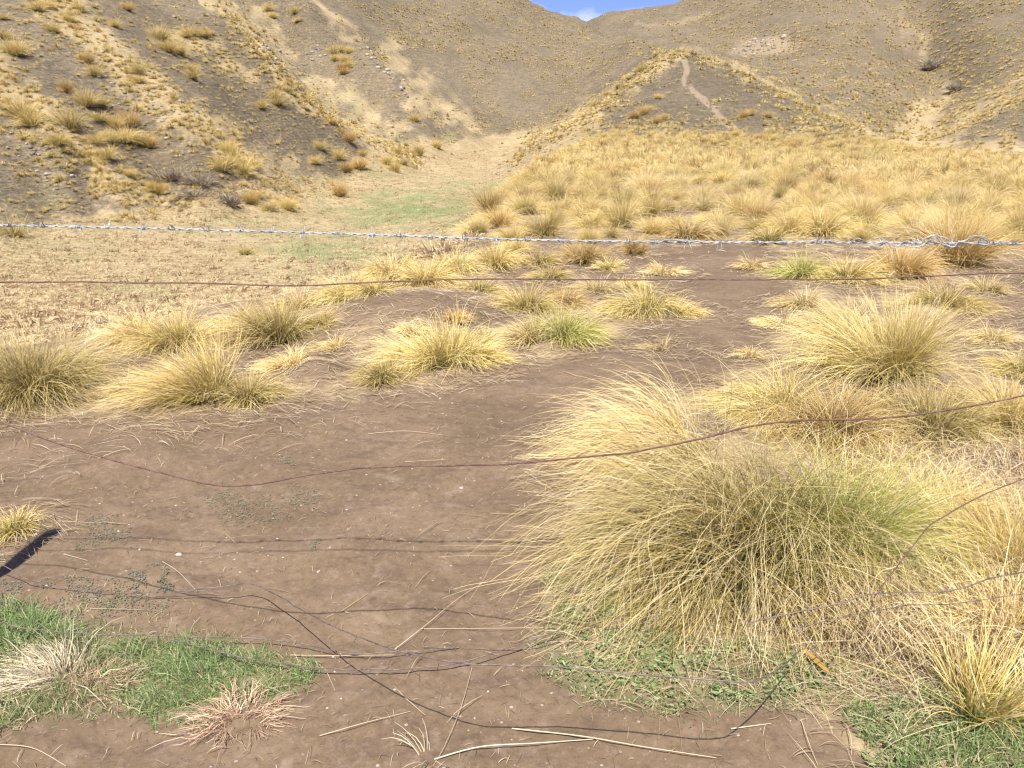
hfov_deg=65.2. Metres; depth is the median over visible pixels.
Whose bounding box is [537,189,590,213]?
tussock
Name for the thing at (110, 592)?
loose wire
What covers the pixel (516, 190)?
tussock
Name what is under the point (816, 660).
yellow leaf
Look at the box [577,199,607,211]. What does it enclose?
tussock
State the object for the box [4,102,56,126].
tussock
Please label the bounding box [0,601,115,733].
straw clump
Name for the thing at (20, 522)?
tussock
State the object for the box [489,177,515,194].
tussock
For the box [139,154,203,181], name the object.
shrub
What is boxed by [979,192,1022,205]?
tussock
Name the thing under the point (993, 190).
tussock
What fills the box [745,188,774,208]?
tussock
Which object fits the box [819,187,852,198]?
tussock
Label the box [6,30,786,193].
hillside rocks
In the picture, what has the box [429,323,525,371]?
tussock
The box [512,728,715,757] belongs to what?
dry stalk
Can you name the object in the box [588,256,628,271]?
tussock
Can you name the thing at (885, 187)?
tussock
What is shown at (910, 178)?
tussock
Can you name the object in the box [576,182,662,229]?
tussock
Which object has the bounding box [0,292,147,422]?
tussock
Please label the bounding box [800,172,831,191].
tussock
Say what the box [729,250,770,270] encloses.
tussock
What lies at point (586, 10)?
sky
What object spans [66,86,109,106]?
tussock
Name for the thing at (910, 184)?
tussock
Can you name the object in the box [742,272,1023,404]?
tussock
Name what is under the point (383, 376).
tussock
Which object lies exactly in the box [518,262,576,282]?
tussock
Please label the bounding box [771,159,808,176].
tussock
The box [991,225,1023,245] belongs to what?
tussock
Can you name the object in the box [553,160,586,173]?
tussock
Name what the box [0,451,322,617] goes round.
creeping weeds
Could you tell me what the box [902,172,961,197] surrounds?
tussock
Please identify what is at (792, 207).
tussock
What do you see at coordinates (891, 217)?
tussock
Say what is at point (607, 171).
tussock
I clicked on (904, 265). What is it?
tussock
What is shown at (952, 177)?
tussock
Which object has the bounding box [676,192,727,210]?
tussock
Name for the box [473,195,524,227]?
tussock
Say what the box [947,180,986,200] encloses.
tussock
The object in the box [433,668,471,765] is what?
dry stalk
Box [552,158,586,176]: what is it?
tussock
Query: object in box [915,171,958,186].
tussock
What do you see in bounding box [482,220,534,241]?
tussock
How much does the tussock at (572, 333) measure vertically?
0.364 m
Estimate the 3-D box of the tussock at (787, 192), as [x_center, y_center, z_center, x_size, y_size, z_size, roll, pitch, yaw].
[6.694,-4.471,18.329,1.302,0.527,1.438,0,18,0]
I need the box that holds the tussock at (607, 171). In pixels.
[595,165,622,178]
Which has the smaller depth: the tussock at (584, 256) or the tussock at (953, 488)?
the tussock at (953, 488)
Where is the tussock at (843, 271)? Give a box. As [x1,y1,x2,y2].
[796,248,911,288]
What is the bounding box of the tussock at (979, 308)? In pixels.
[879,277,1023,320]
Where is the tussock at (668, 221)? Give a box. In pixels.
[651,203,699,230]
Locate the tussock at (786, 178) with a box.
[766,168,810,191]
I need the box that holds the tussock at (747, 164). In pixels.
[733,152,772,173]
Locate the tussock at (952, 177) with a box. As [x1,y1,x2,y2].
[937,170,973,182]
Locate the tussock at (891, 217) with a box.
[873,196,937,226]
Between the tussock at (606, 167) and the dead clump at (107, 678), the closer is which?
the dead clump at (107, 678)
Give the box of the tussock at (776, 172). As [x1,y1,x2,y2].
[762,168,791,177]
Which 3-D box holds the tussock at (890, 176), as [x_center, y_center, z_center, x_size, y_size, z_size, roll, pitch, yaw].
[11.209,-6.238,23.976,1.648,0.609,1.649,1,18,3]
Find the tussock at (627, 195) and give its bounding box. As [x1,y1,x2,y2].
[601,177,649,208]
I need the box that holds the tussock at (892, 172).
[872,163,907,179]
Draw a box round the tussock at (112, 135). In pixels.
[95,129,131,141]
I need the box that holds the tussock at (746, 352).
[728,346,770,359]
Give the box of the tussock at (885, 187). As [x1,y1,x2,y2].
[866,181,903,192]
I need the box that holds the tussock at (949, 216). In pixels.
[906,199,981,235]
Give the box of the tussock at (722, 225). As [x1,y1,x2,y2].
[705,208,741,238]
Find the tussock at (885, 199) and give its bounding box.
[868,185,902,206]
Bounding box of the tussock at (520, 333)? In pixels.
[488,304,563,352]
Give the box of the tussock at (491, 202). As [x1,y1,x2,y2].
[455,179,514,215]
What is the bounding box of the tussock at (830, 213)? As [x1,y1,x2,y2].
[807,203,847,218]
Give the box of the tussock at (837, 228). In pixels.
[779,200,887,240]
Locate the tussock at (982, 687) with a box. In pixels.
[826,580,1023,749]
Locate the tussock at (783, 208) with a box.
[743,193,795,216]
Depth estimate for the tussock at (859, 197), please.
15.64 m
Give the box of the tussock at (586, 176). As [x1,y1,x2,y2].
[573,167,603,181]
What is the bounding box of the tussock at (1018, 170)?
[987,160,1023,178]
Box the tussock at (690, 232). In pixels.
[648,209,732,243]
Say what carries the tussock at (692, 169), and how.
on the ground at (156, 500)
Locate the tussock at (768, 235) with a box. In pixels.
[732,220,803,246]
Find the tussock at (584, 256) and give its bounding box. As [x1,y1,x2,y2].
[547,233,621,266]
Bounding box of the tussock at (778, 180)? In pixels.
[768,175,798,187]
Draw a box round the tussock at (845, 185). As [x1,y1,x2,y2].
[817,174,858,190]
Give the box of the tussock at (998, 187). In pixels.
[974,173,1016,194]
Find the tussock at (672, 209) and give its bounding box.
[655,198,685,211]
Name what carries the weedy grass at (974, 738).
on the ground at (156, 500)
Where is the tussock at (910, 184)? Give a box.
[896,179,937,190]
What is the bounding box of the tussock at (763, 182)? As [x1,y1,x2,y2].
[759,172,796,186]
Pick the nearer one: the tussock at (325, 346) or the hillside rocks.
the tussock at (325, 346)
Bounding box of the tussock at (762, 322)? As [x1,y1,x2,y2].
[747,307,803,330]
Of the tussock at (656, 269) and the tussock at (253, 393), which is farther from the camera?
the tussock at (656, 269)
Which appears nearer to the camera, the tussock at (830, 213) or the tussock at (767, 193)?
the tussock at (830, 213)
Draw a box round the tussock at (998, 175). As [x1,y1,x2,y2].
[980,170,1016,181]
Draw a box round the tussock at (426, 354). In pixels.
[354,294,505,383]
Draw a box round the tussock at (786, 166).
[769,159,802,171]
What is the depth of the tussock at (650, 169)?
22.16 m
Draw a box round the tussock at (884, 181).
[863,174,906,185]
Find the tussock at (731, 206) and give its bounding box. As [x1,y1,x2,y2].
[706,190,768,217]
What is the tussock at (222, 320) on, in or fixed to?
on the ground at (156, 500)
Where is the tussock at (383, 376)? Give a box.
[342,345,417,391]
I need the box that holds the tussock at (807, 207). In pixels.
[780,197,834,216]
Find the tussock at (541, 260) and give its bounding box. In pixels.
[515,245,570,267]
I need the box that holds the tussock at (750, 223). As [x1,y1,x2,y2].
[736,211,772,228]
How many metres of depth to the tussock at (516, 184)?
21.16 m
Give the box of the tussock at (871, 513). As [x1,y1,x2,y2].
[687,384,1023,657]
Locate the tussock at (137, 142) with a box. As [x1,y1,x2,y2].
[121,122,158,145]
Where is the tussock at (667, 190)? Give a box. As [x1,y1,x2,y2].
[659,185,677,196]
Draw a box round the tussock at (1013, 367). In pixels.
[970,341,1023,382]
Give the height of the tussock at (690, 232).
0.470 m
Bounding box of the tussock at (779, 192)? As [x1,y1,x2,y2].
[766,180,800,197]
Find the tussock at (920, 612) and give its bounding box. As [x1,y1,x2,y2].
[797,528,1021,674]
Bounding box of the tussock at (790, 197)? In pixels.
[783,190,807,202]
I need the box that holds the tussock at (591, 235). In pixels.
[569,220,610,243]
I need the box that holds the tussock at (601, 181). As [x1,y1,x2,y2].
[583,173,618,187]
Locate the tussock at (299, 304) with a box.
[262,282,332,313]
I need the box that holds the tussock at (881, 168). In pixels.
[863,156,899,174]
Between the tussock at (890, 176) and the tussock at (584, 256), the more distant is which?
the tussock at (890, 176)
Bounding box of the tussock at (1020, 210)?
[993,199,1023,227]
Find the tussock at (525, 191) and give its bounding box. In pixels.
[502,179,556,199]
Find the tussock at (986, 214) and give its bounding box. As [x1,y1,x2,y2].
[968,203,1003,228]
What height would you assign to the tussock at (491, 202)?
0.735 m
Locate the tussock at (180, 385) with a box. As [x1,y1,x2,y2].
[83,310,288,423]
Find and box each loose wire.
[0,564,220,593]
[0,622,458,653]
[133,583,800,682]
[170,629,559,669]
[421,640,562,649]
[747,571,1023,624]
[757,593,1023,632]
[874,478,1023,597]
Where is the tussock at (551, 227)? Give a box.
[504,200,585,238]
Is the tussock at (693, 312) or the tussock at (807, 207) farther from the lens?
the tussock at (807, 207)
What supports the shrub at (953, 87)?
on the ground at (156, 500)
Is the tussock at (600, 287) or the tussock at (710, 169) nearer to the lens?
the tussock at (600, 287)
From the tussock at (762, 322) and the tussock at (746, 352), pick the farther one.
the tussock at (762, 322)
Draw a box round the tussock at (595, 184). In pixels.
[578,178,610,189]
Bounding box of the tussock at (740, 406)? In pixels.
[666,334,857,446]
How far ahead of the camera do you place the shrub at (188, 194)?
45.60 m
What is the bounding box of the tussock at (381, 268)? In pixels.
[338,243,432,280]
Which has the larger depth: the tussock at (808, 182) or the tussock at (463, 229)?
the tussock at (808, 182)
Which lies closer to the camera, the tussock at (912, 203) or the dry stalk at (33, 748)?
the dry stalk at (33, 748)
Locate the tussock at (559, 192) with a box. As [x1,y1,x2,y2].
[520,164,587,202]
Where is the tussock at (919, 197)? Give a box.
[891,184,950,206]
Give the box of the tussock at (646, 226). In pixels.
[626,211,671,236]
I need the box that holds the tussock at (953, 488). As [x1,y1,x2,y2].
[802,432,1023,559]
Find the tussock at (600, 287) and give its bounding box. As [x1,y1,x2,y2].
[564,271,627,294]
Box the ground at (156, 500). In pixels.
[0,0,1023,767]
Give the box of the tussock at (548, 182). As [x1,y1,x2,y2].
[530,172,570,192]
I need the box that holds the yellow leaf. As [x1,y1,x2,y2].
[805,650,828,671]
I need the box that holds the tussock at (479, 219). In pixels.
[462,203,529,224]
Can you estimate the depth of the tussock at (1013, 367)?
5.32 m
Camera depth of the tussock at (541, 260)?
9.59 m
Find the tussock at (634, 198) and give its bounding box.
[605,180,664,206]
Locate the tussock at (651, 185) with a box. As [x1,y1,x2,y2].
[626,168,680,196]
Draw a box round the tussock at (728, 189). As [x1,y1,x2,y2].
[718,178,743,195]
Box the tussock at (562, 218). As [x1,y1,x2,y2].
[533,203,578,222]
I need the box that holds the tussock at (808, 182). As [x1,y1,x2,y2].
[797,175,823,187]
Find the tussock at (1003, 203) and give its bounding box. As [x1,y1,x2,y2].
[979,193,1012,210]
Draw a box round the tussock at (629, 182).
[615,170,666,189]
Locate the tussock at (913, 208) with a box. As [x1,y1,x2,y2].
[895,194,941,214]
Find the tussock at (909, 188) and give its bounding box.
[886,182,927,194]
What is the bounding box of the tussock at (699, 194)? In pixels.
[676,181,724,203]
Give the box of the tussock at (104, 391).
[83,369,144,401]
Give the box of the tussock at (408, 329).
[386,321,432,335]
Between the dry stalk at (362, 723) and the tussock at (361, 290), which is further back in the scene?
the tussock at (361, 290)
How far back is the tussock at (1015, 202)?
16.47 m
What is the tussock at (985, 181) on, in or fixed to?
on the ground at (156, 500)
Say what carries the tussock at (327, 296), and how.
on the ground at (156, 500)
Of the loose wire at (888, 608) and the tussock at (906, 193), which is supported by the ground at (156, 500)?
the tussock at (906, 193)
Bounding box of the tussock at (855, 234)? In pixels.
[830,219,886,241]
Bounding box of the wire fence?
[0,220,1023,486]
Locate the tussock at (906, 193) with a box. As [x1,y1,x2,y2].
[877,186,916,205]
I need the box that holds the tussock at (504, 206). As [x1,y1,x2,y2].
[495,195,523,211]
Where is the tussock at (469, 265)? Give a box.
[418,241,493,275]
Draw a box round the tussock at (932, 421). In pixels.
[816,358,1023,472]
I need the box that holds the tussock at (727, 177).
[707,165,737,183]
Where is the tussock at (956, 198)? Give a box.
[927,178,991,207]
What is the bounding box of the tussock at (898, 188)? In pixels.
[877,177,906,189]
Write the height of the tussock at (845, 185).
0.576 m
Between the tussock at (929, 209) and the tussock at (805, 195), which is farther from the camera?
the tussock at (805, 195)
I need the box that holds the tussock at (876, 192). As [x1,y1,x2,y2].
[859,186,889,197]
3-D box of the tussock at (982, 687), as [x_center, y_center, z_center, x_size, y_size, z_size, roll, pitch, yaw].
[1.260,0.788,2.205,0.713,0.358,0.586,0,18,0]
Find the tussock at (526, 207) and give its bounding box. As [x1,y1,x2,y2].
[498,185,549,214]
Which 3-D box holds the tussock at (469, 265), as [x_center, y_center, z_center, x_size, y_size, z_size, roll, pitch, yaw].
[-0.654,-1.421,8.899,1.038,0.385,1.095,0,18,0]
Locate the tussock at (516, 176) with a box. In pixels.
[507,164,529,180]
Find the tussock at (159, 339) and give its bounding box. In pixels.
[96,297,243,362]
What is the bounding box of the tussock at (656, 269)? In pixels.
[631,254,695,276]
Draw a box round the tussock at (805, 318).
[770,284,899,339]
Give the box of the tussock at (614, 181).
[595,175,628,187]
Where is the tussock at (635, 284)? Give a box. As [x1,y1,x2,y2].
[607,275,656,290]
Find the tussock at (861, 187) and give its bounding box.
[843,177,871,192]
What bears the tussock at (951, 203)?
on the ground at (156, 500)
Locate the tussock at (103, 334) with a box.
[75,298,186,353]
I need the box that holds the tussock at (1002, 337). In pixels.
[956,319,1023,348]
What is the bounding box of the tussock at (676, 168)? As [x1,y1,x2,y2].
[660,162,695,173]
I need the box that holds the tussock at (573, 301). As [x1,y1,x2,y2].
[535,282,599,310]
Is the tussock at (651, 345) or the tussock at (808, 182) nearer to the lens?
the tussock at (651, 345)
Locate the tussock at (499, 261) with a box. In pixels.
[460,234,530,272]
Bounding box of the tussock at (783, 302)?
[762,280,835,310]
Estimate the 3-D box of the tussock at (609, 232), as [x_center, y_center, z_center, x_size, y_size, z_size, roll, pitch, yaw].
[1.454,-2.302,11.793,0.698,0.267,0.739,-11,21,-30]
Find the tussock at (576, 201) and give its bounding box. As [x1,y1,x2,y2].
[559,186,613,210]
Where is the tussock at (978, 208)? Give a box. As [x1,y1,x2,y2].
[938,196,1012,217]
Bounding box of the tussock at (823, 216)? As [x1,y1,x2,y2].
[789,205,855,231]
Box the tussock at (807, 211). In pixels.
[788,208,820,217]
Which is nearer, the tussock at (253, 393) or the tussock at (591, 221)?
the tussock at (253, 393)
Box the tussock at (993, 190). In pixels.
[970,181,1016,199]
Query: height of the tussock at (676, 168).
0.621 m
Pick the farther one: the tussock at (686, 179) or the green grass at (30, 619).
the tussock at (686, 179)
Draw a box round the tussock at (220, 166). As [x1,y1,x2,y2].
[202,150,240,171]
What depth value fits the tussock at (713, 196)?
16.87 m
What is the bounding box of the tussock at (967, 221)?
[918,208,996,233]
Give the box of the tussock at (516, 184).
[502,174,536,193]
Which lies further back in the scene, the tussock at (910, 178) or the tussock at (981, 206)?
the tussock at (910, 178)
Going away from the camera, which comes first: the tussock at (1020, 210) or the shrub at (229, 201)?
the tussock at (1020, 210)
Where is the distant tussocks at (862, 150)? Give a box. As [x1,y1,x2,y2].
[0,0,1023,246]
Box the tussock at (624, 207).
[602,201,641,215]
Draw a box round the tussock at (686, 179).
[663,168,701,186]
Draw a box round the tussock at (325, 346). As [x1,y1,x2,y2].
[308,332,361,353]
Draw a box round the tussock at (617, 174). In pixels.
[598,164,636,184]
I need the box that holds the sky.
[529,0,680,20]
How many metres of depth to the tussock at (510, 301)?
7.07 m
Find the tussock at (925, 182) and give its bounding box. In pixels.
[904,176,947,192]
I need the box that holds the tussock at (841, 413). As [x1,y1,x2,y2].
[731,361,945,476]
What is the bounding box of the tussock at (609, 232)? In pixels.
[593,222,635,236]
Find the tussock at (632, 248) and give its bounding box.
[613,231,663,255]
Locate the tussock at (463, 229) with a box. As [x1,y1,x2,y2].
[441,217,476,234]
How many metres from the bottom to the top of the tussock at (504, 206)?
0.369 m
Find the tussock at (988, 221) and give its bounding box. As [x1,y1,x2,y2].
[971,210,1002,230]
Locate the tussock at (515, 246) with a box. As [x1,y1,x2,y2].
[491,233,546,253]
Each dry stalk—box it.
[0,744,65,765]
[90,608,143,609]
[290,654,376,655]
[320,711,410,735]
[395,578,489,648]
[422,627,554,628]
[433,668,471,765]
[434,739,592,759]
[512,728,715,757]
[731,723,770,728]
[801,720,817,764]
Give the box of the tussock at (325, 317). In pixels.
[291,305,349,329]
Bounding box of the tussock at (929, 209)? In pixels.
[911,196,952,221]
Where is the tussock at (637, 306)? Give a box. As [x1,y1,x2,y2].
[583,268,704,323]
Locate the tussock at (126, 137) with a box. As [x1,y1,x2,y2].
[103,122,145,143]
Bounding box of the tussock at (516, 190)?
[506,185,534,195]
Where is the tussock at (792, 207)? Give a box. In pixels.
[769,193,818,211]
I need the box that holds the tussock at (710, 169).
[700,154,739,177]
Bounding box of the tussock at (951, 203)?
[921,188,990,226]
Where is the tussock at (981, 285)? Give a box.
[952,270,1023,295]
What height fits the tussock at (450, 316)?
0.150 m
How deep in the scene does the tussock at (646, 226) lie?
12.14 m
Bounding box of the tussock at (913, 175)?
[891,166,940,182]
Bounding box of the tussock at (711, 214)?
[689,199,736,224]
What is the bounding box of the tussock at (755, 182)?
[732,171,769,187]
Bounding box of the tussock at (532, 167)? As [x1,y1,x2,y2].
[521,159,554,176]
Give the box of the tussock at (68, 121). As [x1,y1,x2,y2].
[45,104,98,128]
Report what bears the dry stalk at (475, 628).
on the ground at (156, 500)
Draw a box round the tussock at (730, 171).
[711,164,747,177]
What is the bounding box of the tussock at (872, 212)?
[825,186,900,224]
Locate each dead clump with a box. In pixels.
[48,653,155,715]
[145,670,309,765]
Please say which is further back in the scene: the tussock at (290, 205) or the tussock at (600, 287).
the tussock at (290, 205)
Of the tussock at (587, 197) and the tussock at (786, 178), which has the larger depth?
the tussock at (786, 178)
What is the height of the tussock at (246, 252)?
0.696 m
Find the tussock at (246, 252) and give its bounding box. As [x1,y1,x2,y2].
[229,241,261,255]
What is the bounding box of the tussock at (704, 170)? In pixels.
[695,164,715,176]
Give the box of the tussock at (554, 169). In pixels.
[537,163,572,175]
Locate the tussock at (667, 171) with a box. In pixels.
[656,164,683,177]
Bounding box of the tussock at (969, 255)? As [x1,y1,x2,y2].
[874,204,1023,273]
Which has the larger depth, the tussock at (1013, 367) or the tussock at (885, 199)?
the tussock at (885, 199)
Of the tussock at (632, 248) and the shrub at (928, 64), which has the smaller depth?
the tussock at (632, 248)
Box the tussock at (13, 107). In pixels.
[0,89,43,117]
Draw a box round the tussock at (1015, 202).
[998,190,1023,210]
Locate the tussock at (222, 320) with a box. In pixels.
[191,298,268,341]
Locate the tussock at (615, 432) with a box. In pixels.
[507,346,793,505]
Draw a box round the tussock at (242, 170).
[228,154,265,173]
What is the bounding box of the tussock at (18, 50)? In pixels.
[0,30,40,56]
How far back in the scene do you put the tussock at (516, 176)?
23.29 m
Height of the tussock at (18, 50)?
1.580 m
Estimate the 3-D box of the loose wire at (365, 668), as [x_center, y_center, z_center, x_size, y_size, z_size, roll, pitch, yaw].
[-0.471,0.834,2.491,1.251,0.047,0.170,0,18,0]
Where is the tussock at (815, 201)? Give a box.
[792,182,845,211]
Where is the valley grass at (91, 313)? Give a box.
[0,136,559,348]
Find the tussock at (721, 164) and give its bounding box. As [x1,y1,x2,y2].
[703,157,739,171]
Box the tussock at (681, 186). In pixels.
[669,178,696,194]
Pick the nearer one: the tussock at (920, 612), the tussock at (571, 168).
the tussock at (920, 612)
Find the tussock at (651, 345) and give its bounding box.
[627,335,669,349]
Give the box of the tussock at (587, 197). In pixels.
[559,189,608,205]
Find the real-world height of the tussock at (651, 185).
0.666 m
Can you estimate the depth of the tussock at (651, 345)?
5.97 m
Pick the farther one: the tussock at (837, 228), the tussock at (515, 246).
the tussock at (837, 228)
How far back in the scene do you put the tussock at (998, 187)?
21.42 m
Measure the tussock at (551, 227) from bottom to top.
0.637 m
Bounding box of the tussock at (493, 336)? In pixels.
[461,321,525,345]
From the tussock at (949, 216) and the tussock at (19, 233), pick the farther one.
the tussock at (19, 233)
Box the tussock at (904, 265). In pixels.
[836,230,964,284]
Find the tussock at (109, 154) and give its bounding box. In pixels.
[90,143,126,159]
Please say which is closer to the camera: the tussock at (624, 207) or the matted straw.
the matted straw
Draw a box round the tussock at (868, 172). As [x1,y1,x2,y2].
[845,164,879,176]
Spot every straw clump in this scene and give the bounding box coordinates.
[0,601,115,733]
[384,718,441,767]
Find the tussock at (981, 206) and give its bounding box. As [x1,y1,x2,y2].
[956,189,1011,216]
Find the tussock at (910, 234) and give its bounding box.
[876,212,958,241]
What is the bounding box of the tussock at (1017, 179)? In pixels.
[993,169,1023,190]
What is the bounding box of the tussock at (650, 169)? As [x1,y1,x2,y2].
[629,164,668,179]
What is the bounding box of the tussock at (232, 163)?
[215,146,247,166]
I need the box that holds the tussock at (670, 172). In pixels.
[658,160,697,179]
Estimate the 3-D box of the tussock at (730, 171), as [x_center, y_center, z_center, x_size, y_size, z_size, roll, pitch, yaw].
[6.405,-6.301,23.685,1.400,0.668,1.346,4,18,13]
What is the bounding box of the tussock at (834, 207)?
[809,180,893,217]
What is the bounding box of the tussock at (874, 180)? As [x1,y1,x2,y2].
[861,174,884,184]
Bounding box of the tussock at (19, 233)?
[0,209,50,239]
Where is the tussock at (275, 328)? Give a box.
[199,271,337,356]
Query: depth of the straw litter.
4.43 m
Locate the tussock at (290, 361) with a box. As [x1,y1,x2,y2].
[239,339,328,376]
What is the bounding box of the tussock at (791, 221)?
[749,194,824,235]
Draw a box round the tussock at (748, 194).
[734,189,767,201]
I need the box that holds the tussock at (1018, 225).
[982,202,1023,234]
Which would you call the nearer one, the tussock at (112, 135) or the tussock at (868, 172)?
the tussock at (868, 172)
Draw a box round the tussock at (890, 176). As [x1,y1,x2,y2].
[862,166,905,182]
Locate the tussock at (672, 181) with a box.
[655,173,692,188]
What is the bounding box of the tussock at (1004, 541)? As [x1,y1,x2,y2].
[842,436,1023,646]
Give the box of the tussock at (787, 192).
[782,178,824,199]
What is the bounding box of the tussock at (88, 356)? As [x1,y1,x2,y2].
[47,334,117,371]
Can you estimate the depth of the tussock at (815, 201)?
15.02 m
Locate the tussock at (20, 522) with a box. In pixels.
[0,502,55,544]
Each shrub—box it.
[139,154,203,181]
[169,185,212,198]
[178,170,226,184]
[217,189,245,205]
[908,53,951,68]
[942,79,968,89]
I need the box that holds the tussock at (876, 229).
[837,206,906,238]
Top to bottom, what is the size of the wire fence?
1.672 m
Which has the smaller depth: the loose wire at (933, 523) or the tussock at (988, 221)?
the loose wire at (933, 523)
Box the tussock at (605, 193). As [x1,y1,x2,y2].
[583,179,616,199]
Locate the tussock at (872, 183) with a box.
[853,176,891,190]
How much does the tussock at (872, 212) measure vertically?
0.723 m
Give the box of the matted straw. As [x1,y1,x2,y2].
[740,424,1023,695]
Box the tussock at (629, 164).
[612,153,647,170]
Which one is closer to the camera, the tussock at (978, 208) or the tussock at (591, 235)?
the tussock at (591, 235)
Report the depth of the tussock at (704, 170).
25.83 m
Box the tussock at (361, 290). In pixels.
[337,266,414,299]
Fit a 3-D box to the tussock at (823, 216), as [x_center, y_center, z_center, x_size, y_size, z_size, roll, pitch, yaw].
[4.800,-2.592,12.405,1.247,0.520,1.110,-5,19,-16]
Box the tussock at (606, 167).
[589,159,622,174]
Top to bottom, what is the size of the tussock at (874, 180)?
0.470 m
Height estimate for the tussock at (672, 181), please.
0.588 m
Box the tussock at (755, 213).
[732,196,787,220]
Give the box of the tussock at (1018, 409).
[901,362,1023,449]
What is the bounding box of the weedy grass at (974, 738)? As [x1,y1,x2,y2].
[519,573,1023,767]
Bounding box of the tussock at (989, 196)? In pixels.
[969,186,1005,204]
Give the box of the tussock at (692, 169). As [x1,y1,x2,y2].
[680,163,702,173]
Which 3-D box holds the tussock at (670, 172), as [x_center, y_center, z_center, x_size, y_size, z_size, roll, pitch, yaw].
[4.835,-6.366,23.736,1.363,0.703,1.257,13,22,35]
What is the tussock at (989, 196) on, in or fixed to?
on the ground at (156, 500)
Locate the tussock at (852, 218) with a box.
[834,208,872,227]
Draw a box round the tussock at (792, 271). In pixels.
[757,241,841,283]
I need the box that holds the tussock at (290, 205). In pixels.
[271,193,304,210]
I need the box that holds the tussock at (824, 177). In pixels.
[808,165,847,186]
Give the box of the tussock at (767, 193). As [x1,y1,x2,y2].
[748,186,778,199]
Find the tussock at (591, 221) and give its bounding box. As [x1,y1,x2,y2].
[563,203,622,230]
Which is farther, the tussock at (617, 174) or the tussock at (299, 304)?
the tussock at (617, 174)
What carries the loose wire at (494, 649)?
on the ground at (156, 500)
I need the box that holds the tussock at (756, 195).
[735,191,774,201]
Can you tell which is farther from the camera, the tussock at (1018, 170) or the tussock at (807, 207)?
the tussock at (1018, 170)
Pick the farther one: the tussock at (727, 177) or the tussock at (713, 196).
the tussock at (727, 177)
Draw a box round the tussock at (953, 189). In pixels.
[932,181,972,202]
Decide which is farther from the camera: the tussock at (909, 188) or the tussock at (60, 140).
the tussock at (60, 140)
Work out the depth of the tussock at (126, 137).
47.41 m
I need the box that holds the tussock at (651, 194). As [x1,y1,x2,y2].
[633,183,664,200]
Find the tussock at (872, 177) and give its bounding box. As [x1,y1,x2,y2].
[861,169,894,182]
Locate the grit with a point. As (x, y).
(330, 621)
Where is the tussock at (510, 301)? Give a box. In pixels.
[475,275,573,317]
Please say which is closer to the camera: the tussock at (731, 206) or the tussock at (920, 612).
the tussock at (920, 612)
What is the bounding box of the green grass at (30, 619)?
[0,586,326,742]
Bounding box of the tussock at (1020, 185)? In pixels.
[1005,178,1023,194]
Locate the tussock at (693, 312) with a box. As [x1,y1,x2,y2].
[662,287,713,319]
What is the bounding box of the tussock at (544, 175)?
[523,164,563,183]
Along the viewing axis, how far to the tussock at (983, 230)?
11.11 m
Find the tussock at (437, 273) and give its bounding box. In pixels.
[378,245,473,289]
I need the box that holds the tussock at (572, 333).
[511,295,630,352]
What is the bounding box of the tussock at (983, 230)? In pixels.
[950,215,1020,241]
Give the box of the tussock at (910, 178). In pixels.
[882,165,934,188]
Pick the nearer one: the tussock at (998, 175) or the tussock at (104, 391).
the tussock at (104, 391)
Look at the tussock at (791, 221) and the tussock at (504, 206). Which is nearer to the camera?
the tussock at (791, 221)
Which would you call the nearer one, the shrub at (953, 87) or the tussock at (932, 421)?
the tussock at (932, 421)
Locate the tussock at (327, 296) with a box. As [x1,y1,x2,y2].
[285,263,389,309]
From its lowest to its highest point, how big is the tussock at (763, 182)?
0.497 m
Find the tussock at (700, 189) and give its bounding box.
[685,180,721,195]
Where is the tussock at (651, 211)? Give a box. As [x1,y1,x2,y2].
[623,187,679,217]
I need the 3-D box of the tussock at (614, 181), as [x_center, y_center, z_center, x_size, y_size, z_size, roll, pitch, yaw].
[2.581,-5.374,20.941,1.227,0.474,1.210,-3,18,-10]
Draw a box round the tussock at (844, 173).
[832,165,869,184]
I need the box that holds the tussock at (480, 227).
[458,214,495,234]
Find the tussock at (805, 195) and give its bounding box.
[789,187,827,204]
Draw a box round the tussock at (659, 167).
[647,163,679,174]
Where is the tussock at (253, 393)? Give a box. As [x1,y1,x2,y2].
[194,361,311,412]
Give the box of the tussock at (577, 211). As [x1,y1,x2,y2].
[554,194,602,220]
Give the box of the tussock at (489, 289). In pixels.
[451,272,510,294]
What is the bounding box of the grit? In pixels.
[0,329,827,767]
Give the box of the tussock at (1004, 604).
[878,529,1023,695]
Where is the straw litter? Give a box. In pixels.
[0,214,1023,767]
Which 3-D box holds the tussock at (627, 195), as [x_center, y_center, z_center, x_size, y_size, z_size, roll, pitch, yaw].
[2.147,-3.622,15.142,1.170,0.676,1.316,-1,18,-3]
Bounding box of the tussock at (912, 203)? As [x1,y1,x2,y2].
[896,197,931,210]
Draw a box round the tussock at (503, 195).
[475,185,521,204]
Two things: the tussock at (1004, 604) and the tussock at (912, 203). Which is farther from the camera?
the tussock at (912, 203)
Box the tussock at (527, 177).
[513,167,542,183]
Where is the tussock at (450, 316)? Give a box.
[444,306,476,322]
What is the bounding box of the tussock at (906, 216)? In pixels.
[877,207,932,228]
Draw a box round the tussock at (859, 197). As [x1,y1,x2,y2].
[827,187,883,205]
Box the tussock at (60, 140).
[35,127,83,145]
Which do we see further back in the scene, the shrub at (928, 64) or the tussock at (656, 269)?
the shrub at (928, 64)
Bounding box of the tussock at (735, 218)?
[691,202,745,230]
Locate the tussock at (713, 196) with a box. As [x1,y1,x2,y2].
[703,191,731,206]
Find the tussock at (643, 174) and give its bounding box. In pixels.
[625,165,663,185]
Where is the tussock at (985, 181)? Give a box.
[968,172,1015,187]

